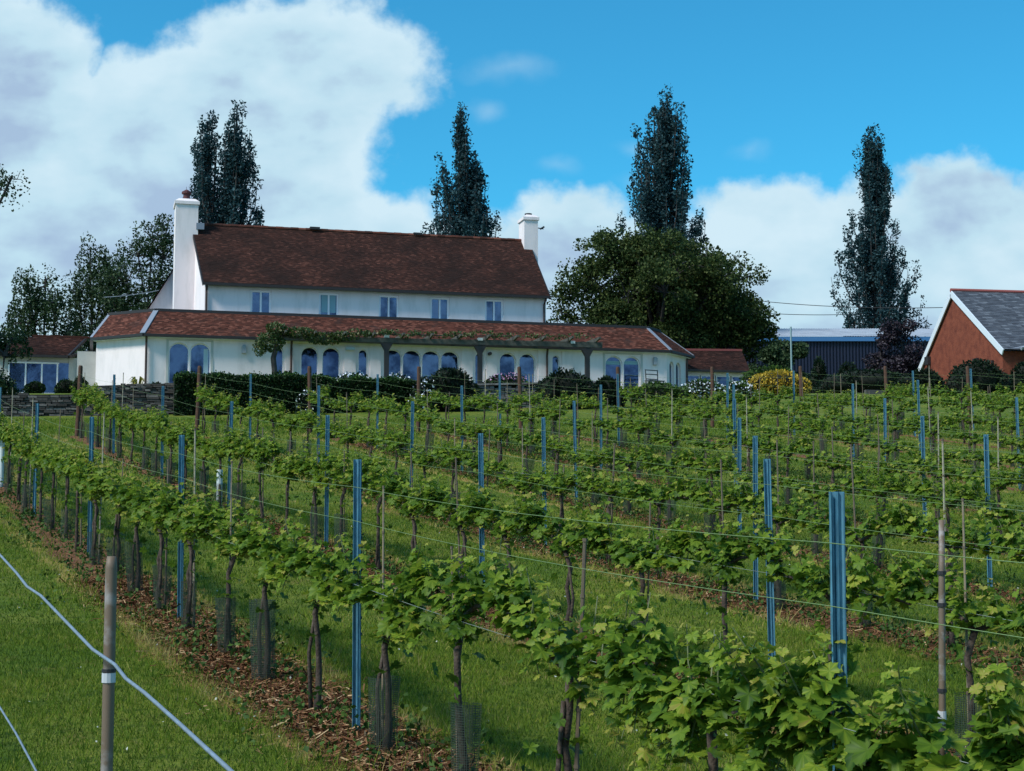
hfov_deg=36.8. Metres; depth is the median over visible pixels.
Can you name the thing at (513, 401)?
grapevine
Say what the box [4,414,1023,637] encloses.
trellis wire
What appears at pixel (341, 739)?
bark mulch
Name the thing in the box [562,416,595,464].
grapevine
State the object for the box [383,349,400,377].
window
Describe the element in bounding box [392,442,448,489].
grapevine
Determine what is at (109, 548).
guard
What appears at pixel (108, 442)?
guard
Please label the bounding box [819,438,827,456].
guard
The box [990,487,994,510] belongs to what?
guard
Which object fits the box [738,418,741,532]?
trellis post
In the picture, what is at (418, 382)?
timber end post
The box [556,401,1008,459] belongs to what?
trellis wire
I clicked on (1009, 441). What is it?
grapevine
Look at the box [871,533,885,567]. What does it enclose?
guard
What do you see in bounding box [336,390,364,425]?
grapevine
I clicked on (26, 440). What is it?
grapevine
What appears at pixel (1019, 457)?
grapevine
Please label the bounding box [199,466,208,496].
guard
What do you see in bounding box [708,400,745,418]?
grapevine
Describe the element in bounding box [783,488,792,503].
guard
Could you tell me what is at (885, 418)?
trellis post
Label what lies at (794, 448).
grapevine
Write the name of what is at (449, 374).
shrub
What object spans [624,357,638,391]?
window
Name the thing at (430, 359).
window
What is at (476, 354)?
window
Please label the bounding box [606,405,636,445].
grapevine
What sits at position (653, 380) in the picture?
garden chair
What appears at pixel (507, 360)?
window
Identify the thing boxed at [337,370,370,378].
shrub
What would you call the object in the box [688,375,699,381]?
window
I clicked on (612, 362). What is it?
window
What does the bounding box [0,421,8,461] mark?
grapevine
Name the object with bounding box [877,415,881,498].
bamboo cane
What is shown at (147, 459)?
guard
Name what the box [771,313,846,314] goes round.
overhead cable
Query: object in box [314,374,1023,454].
trellis wire
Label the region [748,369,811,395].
golden shrub
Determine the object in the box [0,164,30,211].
hanging birch
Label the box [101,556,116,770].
wooden post
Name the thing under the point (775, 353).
drooping tree
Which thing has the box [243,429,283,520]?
grapevine
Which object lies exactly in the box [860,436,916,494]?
grapevine
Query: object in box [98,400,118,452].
grapevine
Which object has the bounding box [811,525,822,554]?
guard
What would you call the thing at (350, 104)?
sky
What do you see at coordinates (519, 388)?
timber end post
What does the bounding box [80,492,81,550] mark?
bamboo cane
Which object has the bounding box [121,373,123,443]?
bamboo cane
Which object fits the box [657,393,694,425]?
grapevine
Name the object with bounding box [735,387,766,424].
grapevine
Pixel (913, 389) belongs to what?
trellis post
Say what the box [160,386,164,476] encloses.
trellis post
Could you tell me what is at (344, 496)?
bamboo cane
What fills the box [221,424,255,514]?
grapevine
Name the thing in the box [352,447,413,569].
grapevine
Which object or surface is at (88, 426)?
guard
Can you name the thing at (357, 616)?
trellis post
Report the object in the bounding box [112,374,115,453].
trellis post
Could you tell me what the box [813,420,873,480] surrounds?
grapevine
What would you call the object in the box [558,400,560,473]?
bamboo cane
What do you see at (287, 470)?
grapevine
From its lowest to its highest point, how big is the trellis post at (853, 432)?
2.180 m
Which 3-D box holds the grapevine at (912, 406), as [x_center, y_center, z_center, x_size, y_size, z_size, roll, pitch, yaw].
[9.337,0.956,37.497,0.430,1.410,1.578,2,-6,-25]
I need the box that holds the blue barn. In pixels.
[710,328,933,376]
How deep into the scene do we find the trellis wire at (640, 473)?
12.13 m
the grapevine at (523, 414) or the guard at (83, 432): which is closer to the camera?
the grapevine at (523, 414)
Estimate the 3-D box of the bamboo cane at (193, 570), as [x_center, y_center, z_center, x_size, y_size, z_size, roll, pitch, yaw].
[-2.949,1.378,14.292,0.024,1.958,0.059,-2,-6,24]
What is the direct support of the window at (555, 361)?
in the country house
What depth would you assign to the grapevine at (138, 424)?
31.25 m
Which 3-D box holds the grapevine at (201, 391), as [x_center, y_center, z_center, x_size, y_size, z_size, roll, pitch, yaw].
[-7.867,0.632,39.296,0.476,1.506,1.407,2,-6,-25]
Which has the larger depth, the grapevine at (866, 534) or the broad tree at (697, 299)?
the broad tree at (697, 299)
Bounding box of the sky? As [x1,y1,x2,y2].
[0,0,1023,349]
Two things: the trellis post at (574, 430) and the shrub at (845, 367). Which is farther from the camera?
the shrub at (845, 367)
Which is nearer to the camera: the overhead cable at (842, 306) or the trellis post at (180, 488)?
the trellis post at (180, 488)
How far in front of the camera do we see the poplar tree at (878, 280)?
135.90 m
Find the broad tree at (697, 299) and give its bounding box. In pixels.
[546,222,780,366]
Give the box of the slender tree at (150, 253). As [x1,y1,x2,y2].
[82,213,173,351]
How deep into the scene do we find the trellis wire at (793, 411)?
30.64 m
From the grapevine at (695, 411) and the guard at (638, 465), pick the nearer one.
the guard at (638, 465)
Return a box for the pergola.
[270,330,602,383]
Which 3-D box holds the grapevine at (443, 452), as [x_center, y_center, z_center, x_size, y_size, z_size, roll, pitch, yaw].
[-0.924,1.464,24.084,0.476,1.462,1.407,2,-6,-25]
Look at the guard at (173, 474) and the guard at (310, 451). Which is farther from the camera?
the guard at (310, 451)
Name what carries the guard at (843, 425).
on the ground at (490, 415)
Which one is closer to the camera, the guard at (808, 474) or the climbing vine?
the guard at (808, 474)
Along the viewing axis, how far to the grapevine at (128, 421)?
32.38 m
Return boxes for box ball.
[23,380,45,392]
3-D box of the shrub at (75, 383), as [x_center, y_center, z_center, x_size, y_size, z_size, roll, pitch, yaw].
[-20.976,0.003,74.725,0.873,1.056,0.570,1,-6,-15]
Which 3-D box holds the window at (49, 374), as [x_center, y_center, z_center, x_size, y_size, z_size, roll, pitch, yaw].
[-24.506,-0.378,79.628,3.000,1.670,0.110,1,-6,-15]
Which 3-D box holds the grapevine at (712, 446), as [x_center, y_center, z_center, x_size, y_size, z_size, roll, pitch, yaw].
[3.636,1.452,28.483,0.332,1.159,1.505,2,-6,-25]
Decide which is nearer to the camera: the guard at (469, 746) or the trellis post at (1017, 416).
the guard at (469, 746)
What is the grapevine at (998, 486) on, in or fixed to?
on the ground at (490, 415)
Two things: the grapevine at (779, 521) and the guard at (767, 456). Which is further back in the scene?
the guard at (767, 456)
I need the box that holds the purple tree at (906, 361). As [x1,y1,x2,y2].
[861,318,927,375]
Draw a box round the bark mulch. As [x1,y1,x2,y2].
[59,427,1023,770]
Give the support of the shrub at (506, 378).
on the stone wall at (491, 388)
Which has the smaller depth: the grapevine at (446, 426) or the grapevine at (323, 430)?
the grapevine at (323, 430)
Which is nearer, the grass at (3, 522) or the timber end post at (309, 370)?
the grass at (3, 522)
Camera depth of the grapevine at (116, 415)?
33.60 m
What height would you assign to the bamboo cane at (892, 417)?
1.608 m
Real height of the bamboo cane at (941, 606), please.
1.797 m
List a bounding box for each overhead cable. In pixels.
[104,290,158,297]
[763,301,942,307]
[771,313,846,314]
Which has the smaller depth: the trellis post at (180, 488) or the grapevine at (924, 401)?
the trellis post at (180, 488)
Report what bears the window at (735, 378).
in the country house
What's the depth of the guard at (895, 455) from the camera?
32.80 m
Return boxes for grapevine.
[0,408,6,426]
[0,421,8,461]
[1,418,27,491]
[7,425,29,502]
[13,422,42,510]
[25,440,59,521]
[35,441,72,529]
[48,443,79,539]
[65,445,104,551]
[69,457,116,564]
[70,385,91,436]
[82,382,101,420]
[88,391,109,445]
[97,463,147,570]
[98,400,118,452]
[109,400,129,457]
[114,464,159,589]
[117,407,145,463]
[127,476,188,601]
[130,409,154,467]
[142,405,170,474]
[152,420,181,482]
[152,482,221,628]
[172,418,204,490]
[189,425,216,496]
[194,382,216,434]
[196,496,261,651]
[202,432,236,504]
[203,389,226,432]
[218,392,241,434]
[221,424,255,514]
[230,497,298,679]
[233,405,251,432]
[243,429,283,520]
[245,396,271,443]
[256,400,286,460]
[267,409,306,451]
[270,449,313,533]
[276,510,352,712]
[293,405,323,457]
[293,441,334,543]
[305,384,331,414]
[312,415,344,460]
[318,446,369,556]
[324,398,342,435]
[331,420,366,463]
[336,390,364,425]
[337,541,441,749]
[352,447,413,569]
[353,419,386,488]
[355,395,380,447]
[372,391,396,451]
[375,470,445,552]
[378,422,417,474]
[387,395,420,452]
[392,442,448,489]
[393,533,536,770]
[414,402,441,456]
[415,388,440,430]
[420,479,498,577]
[430,435,475,516]
[433,418,467,466]
[434,393,459,435]
[444,395,478,422]
[445,418,493,474]
[459,484,546,613]
[461,452,510,490]
[469,390,498,423]
[471,416,517,479]
[484,462,554,541]
[487,565,685,770]
[489,392,523,448]
[508,429,548,477]
[512,389,545,430]
[512,493,613,622]
[513,401,547,452]
[517,459,592,535]
[534,428,573,497]
[536,394,570,431]
[536,399,570,457]
[559,441,618,502]
[561,391,586,436]
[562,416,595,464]
[575,461,634,562]
[579,392,610,440]
[589,415,626,470]
[590,516,703,664]
[594,575,860,770]
[601,441,654,514]
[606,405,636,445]
[616,382,645,416]
[618,409,658,477]
[620,465,694,576]
[622,400,667,445]
[635,392,669,431]
[639,444,697,523]
[648,422,694,478]
[649,401,695,447]
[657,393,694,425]
[657,506,794,653]
[681,391,721,438]
[682,468,759,593]
[683,446,737,535]
[684,434,731,482]
[687,398,724,441]
[707,409,759,462]
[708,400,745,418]
[712,390,742,417]
[721,421,770,483]
[730,466,797,522]
[730,477,817,609]
[733,641,1023,770]
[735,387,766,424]
[738,400,776,435]
[748,422,791,458]
[758,430,814,504]
[760,383,793,434]
[764,520,936,713]
[769,398,809,442]
[780,475,854,552]
[785,412,830,480]
[786,399,819,428]
[795,390,831,415]
[800,403,842,454]
[800,443,858,483]
[807,497,913,627]
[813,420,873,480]
[815,394,851,440]
[820,389,859,427]
[835,412,880,461]
[837,450,917,510]
[838,460,915,567]
[845,389,882,436]
[854,394,889,430]
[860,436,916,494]
[871,414,920,459]
[874,395,917,441]
[877,542,1023,753]
[882,384,916,434]
[885,381,915,424]
[885,495,1001,649]
[899,446,969,537]
[901,441,969,491]
[902,465,990,557]
[906,412,957,474]
[910,380,943,426]
[911,411,954,432]
[913,395,948,425]
[941,382,978,428]
[941,390,982,442]
[944,405,990,458]
[948,427,1001,470]
[957,447,1019,504]
[959,457,1023,541]
[963,667,1023,770]
[967,391,1009,431]
[973,389,1004,420]
[973,493,1023,531]
[977,509,1023,563]
[978,393,1020,447]
[985,426,1023,490]
[987,410,1023,466]
[995,381,1023,418]
[999,391,1023,435]
[1006,440,1023,469]
[1010,399,1023,415]
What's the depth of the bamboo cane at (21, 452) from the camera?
25.90 m
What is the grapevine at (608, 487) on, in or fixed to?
on the ground at (490, 415)
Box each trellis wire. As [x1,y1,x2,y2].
[0,554,233,770]
[0,706,36,770]
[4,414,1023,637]
[8,404,1023,563]
[9,441,967,763]
[79,382,1023,549]
[83,375,1023,510]
[86,402,1011,620]
[199,382,1017,505]
[205,400,1023,555]
[213,377,1021,479]
[313,382,1018,473]
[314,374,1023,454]
[323,400,1023,511]
[421,382,1015,452]
[426,398,993,479]
[428,375,1013,436]
[525,374,1017,422]
[526,382,1014,435]
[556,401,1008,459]
[624,374,1022,407]
[627,382,1019,418]
[712,373,1015,396]
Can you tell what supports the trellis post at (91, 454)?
on the ground at (490, 415)
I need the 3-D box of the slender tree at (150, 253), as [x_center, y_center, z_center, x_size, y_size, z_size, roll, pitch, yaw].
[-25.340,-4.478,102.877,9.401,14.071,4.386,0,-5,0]
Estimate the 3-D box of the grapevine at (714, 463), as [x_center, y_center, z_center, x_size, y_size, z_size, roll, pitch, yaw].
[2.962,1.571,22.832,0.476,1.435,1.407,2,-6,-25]
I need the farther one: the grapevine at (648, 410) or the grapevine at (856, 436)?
the grapevine at (648, 410)
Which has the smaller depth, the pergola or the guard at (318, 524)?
the guard at (318, 524)
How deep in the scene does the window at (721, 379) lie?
86.54 m
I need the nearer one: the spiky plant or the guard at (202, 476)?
the guard at (202, 476)
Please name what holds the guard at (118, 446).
on the ground at (490, 415)
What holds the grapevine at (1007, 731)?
on the ground at (490, 415)
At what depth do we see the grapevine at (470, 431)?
30.94 m
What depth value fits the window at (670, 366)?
83.27 m
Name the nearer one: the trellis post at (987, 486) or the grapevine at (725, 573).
the grapevine at (725, 573)
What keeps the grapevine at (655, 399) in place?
on the ground at (490, 415)
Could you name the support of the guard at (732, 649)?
on the ground at (490, 415)
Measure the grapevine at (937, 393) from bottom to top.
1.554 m
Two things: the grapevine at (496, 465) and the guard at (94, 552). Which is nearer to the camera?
the guard at (94, 552)
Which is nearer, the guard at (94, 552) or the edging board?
the guard at (94, 552)
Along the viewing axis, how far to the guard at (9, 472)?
26.96 m
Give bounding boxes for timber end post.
[75,365,82,435]
[195,366,201,429]
[307,366,311,432]
[416,366,420,430]
[517,367,522,430]
[616,367,620,420]
[710,367,714,426]
[799,366,803,425]
[884,366,888,419]
[966,366,970,421]
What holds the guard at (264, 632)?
on the ground at (490, 415)
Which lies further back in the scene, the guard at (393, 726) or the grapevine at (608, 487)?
the grapevine at (608, 487)
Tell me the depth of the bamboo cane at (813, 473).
20.53 m
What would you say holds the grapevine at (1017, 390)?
on the ground at (490, 415)
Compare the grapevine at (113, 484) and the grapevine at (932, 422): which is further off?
the grapevine at (932, 422)
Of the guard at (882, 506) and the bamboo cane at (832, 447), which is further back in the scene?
the bamboo cane at (832, 447)
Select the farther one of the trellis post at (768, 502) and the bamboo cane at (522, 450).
the bamboo cane at (522, 450)
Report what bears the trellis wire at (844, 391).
attached to the timber end post at (617, 370)
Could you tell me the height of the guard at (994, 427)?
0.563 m
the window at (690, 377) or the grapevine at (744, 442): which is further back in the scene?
the window at (690, 377)
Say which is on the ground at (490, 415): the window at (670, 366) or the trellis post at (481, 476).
the trellis post at (481, 476)
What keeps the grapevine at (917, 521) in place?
on the ground at (490, 415)
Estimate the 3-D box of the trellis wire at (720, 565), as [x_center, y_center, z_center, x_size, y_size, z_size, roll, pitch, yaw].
[-3.529,0.788,22.649,0.028,4.004,35.760,2,-6,-25]
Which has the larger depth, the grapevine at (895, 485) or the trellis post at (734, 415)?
the trellis post at (734, 415)
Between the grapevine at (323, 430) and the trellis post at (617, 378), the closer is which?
the grapevine at (323, 430)
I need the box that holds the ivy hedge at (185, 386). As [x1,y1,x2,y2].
[172,370,416,415]
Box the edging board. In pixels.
[864,390,916,393]
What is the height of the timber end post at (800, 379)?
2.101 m
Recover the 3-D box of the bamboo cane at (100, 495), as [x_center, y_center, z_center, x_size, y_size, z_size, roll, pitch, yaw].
[-5.050,1.309,18.934,0.024,1.958,0.059,-3,-6,27]
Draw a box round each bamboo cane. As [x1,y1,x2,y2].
[10,387,12,479]
[20,412,24,486]
[29,397,33,511]
[54,409,60,524]
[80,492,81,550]
[98,413,104,562]
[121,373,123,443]
[164,459,169,604]
[192,428,195,626]
[229,461,232,563]
[241,461,242,505]
[262,428,263,511]
[288,431,291,509]
[343,451,344,536]
[381,486,384,736]
[410,452,414,546]
[450,546,459,770]
[454,418,455,491]
[455,457,460,577]
[487,429,490,486]
[497,403,498,461]
[522,426,522,500]
[529,376,530,418]
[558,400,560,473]
[573,538,586,770]
[592,411,592,477]
[611,443,615,535]
[646,503,650,642]
[671,389,672,482]
[720,460,723,533]
[746,396,747,470]
[776,440,780,586]
[788,407,788,475]
[813,441,814,550]
[817,393,821,452]
[831,427,834,482]
[850,444,860,624]
[856,380,856,421]
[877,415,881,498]
[877,427,879,488]
[888,421,889,466]
[891,399,893,439]
[927,386,932,469]
[937,412,939,515]
[937,520,946,754]
[941,439,945,564]
[961,498,967,721]
[970,390,973,449]
[997,417,999,527]
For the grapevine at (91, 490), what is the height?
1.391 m
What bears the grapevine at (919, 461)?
on the ground at (490, 415)
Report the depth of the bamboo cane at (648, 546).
12.68 m
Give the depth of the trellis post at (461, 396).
31.68 m
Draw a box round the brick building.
[918,288,1023,383]
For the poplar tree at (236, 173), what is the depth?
116.53 m
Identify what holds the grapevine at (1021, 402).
on the ground at (490, 415)
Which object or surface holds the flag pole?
on the ground at (490, 415)
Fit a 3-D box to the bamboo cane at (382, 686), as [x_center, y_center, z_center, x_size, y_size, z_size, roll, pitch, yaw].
[-0.807,1.492,9.646,0.023,1.728,0.028,1,-5,-13]
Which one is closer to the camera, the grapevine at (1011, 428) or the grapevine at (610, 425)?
the grapevine at (610, 425)
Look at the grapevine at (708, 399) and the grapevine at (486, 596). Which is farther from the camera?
the grapevine at (708, 399)
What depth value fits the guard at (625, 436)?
37.58 m
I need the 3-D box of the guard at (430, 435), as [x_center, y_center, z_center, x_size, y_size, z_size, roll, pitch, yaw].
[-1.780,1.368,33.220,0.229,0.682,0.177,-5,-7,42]
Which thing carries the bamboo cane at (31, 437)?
on the ground at (490, 415)
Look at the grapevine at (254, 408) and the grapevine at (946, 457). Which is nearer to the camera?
the grapevine at (946, 457)
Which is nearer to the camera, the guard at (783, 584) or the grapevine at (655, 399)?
the guard at (783, 584)
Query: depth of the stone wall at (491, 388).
58.69 m
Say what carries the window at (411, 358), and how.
in the country house
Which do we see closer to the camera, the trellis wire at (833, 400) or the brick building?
the trellis wire at (833, 400)
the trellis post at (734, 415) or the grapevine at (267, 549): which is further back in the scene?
the trellis post at (734, 415)
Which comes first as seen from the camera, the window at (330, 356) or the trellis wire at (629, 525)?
the trellis wire at (629, 525)
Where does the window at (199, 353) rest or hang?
in the country house
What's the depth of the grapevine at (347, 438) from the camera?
28.83 m
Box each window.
[7,361,68,392]
[168,343,188,382]
[190,344,209,373]
[250,290,270,311]
[276,348,282,373]
[301,347,317,375]
[319,293,338,314]
[322,348,339,378]
[358,350,366,376]
[379,295,398,316]
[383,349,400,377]
[403,350,420,379]
[422,351,439,378]
[430,297,448,318]
[441,351,458,369]
[475,354,476,382]
[485,299,502,320]
[500,353,514,376]
[519,354,534,385]
[552,356,558,373]
[606,356,621,385]
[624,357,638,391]
[669,362,671,383]
[676,364,678,386]
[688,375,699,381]
[701,375,714,380]
[716,376,729,385]
[732,376,741,381]
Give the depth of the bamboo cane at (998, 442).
21.73 m
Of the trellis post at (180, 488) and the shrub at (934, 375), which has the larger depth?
the shrub at (934, 375)
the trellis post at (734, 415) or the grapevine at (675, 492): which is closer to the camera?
the grapevine at (675, 492)
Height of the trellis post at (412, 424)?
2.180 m
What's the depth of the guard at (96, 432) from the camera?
35.89 m
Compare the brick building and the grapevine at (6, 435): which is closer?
the grapevine at (6, 435)
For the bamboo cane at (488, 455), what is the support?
on the ground at (490, 415)
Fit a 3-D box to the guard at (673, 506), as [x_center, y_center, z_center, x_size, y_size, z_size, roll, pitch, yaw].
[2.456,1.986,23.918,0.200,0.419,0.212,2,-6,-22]
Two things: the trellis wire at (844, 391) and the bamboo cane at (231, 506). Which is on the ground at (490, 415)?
the bamboo cane at (231, 506)
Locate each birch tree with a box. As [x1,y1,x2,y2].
[0,263,88,352]
[53,231,130,351]
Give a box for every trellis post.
[0,387,1,421]
[32,403,39,513]
[87,417,94,551]
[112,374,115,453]
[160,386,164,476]
[177,435,184,616]
[227,401,233,505]
[249,374,251,438]
[317,386,319,462]
[324,415,329,546]
[352,459,362,730]
[376,374,378,447]
[410,401,414,486]
[460,386,463,471]
[478,433,484,581]
[498,374,501,443]
[541,417,546,546]
[573,401,577,499]
[600,385,602,468]
[616,374,619,445]
[726,373,728,430]
[732,384,734,456]
[733,399,736,483]
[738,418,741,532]
[753,436,758,600]
[763,459,775,659]
[793,371,794,434]
[829,492,848,770]
[852,384,854,458]
[883,398,886,461]
[912,371,915,436]
[917,380,920,453]
[920,416,926,531]
[970,369,973,427]
[983,434,992,586]
[1015,397,1020,489]
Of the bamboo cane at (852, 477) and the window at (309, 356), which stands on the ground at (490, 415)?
the bamboo cane at (852, 477)
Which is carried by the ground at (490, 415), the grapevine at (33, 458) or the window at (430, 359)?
the grapevine at (33, 458)
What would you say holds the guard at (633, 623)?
on the ground at (490, 415)
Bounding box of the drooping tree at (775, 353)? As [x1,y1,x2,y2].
[748,338,810,392]
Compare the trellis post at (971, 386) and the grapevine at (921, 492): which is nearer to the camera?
the grapevine at (921, 492)
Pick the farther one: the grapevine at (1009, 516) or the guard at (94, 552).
the guard at (94, 552)
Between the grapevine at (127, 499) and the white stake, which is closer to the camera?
the grapevine at (127, 499)
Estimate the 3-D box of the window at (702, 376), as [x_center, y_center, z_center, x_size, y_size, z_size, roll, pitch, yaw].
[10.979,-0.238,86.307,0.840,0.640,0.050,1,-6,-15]
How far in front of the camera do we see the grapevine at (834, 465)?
25.07 m
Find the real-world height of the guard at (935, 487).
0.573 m
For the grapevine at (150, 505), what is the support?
on the ground at (490, 415)
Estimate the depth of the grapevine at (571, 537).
13.71 m
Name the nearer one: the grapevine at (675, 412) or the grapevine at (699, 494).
the grapevine at (699, 494)
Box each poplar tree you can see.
[186,98,264,225]
[420,101,501,237]
[606,83,708,341]
[829,123,931,336]
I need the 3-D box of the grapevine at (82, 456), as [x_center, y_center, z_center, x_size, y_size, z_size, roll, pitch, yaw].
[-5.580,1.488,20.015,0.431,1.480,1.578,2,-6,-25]
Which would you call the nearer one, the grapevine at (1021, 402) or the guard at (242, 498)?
the guard at (242, 498)
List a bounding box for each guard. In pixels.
[4,462,13,493]
[20,484,32,511]
[42,499,53,530]
[60,509,75,540]
[79,422,84,437]
[86,423,94,442]
[88,531,103,564]
[94,426,100,446]
[105,427,112,452]
[106,537,124,575]
[116,438,122,456]
[124,541,142,591]
[141,446,150,469]
[151,453,160,476]
[152,565,171,608]
[165,459,176,483]
[180,580,196,629]
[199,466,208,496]
[212,421,219,437]
[214,483,225,507]
[215,596,235,651]
[233,482,246,515]
[249,598,275,682]
[287,439,295,462]
[303,439,311,457]
[310,506,324,543]
[334,513,347,552]
[368,675,400,750]
[425,433,433,453]
[449,491,460,518]
[450,702,481,770]
[456,556,469,590]
[468,447,475,473]
[523,458,534,478]
[529,433,534,454]
[550,431,558,458]
[591,483,601,504]
[605,444,612,471]
[620,429,627,447]
[623,489,632,514]
[629,610,649,664]
[636,462,642,477]
[644,428,651,450]
[664,500,676,524]
[666,451,676,483]
[700,422,707,439]
[703,495,716,534]
[721,639,736,661]
[765,452,774,469]
[765,564,785,610]
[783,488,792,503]
[804,458,811,479]
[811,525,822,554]
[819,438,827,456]
[839,413,844,429]
[854,445,862,461]
[859,582,872,628]
[868,412,874,431]
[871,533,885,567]
[879,500,887,515]
[891,443,899,465]
[932,474,942,499]
[948,544,959,580]
[954,691,989,760]
[970,460,979,483]
[990,414,995,432]
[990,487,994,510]
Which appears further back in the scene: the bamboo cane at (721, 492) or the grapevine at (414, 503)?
the grapevine at (414, 503)
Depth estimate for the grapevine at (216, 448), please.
25.45 m
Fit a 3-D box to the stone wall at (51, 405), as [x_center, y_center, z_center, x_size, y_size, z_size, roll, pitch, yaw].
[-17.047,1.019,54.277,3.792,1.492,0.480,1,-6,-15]
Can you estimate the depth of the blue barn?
118.92 m
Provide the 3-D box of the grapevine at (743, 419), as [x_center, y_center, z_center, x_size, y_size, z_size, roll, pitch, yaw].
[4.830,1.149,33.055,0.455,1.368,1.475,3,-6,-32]
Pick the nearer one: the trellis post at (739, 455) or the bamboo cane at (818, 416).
the trellis post at (739, 455)
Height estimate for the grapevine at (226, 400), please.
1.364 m
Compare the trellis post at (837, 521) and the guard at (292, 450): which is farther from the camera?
the guard at (292, 450)
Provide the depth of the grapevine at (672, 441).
29.72 m
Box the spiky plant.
[129,376,147,383]
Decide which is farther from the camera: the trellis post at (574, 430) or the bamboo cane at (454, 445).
the trellis post at (574, 430)
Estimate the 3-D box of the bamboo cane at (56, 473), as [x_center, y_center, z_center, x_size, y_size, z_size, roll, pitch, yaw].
[-6.639,1.268,22.469,0.070,1.858,0.023,4,-7,-36]
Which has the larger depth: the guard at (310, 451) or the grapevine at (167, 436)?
the guard at (310, 451)
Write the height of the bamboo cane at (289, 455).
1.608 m
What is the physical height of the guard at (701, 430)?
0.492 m
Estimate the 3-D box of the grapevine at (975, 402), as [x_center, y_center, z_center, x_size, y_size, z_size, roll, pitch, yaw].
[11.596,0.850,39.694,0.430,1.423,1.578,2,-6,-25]
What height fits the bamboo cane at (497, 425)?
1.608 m
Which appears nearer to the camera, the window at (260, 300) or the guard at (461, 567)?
the guard at (461, 567)
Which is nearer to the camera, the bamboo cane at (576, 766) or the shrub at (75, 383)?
the bamboo cane at (576, 766)
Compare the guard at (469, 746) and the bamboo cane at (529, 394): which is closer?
the guard at (469, 746)
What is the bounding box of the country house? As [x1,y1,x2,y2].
[0,190,748,392]
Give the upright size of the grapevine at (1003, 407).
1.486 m
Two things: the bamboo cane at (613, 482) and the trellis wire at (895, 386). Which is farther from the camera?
the trellis wire at (895, 386)
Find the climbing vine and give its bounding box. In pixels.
[252,321,594,373]
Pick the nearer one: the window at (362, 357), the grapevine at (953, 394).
the grapevine at (953, 394)
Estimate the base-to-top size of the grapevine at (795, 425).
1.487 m
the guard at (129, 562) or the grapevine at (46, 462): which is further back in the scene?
the grapevine at (46, 462)
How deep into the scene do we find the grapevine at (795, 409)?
36.38 m
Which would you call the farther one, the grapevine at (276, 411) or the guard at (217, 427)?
the guard at (217, 427)
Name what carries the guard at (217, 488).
on the ground at (490, 415)
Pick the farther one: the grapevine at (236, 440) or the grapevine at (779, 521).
the grapevine at (236, 440)
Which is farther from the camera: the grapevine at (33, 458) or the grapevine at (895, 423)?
the grapevine at (895, 423)
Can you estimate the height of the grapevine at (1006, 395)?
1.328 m
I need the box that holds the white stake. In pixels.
[0,440,4,486]
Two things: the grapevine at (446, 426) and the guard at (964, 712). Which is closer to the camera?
the guard at (964, 712)
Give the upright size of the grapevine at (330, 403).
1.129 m
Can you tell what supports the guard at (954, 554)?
on the ground at (490, 415)
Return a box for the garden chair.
[644,369,664,383]
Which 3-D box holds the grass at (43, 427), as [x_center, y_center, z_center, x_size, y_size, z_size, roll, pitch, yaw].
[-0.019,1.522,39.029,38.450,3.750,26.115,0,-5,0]
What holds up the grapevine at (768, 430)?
on the ground at (490, 415)
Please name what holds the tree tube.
on the ground at (490, 415)
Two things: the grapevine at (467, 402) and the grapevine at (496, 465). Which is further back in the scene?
the grapevine at (467, 402)
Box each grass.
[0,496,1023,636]
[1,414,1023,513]
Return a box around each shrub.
[0,325,33,394]
[53,378,72,392]
[71,376,88,392]
[295,389,316,414]
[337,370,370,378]
[387,373,409,379]
[408,375,437,411]
[428,367,483,411]
[482,372,536,386]
[534,367,597,408]
[595,375,627,407]
[629,381,691,405]
[680,378,725,403]
[721,379,757,403]
[739,364,798,382]
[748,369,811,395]
[809,356,826,392]
[815,368,923,392]
[835,361,856,374]
[908,367,947,392]
[944,358,1015,392]
[1009,361,1023,389]
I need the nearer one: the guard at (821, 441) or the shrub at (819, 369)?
the guard at (821, 441)
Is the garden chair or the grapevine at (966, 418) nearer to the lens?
the grapevine at (966, 418)
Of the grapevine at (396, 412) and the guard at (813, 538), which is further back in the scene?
the grapevine at (396, 412)
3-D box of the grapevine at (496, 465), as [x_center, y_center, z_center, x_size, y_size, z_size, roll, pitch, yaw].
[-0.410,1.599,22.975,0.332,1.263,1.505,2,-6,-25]
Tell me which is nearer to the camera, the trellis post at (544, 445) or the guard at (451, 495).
the trellis post at (544, 445)
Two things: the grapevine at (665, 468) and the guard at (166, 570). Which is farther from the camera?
the grapevine at (665, 468)
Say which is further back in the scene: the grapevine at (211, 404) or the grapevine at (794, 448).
the grapevine at (211, 404)
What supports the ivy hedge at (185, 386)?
on the ground at (490, 415)
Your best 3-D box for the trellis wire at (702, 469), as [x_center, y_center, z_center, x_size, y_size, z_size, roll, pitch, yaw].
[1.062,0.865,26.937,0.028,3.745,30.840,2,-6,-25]
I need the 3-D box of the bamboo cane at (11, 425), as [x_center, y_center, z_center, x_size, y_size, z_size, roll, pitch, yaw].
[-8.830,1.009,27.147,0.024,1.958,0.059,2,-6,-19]
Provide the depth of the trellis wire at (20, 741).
2.50 m
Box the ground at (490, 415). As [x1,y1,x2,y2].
[0,393,1023,770]
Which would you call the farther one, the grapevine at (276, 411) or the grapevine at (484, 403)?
the grapevine at (484, 403)
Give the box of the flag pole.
[790,327,791,370]
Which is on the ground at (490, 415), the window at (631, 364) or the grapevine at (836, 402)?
the grapevine at (836, 402)
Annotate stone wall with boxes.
[1,393,83,416]
[84,383,173,415]
[438,381,594,408]
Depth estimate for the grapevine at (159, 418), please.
30.03 m

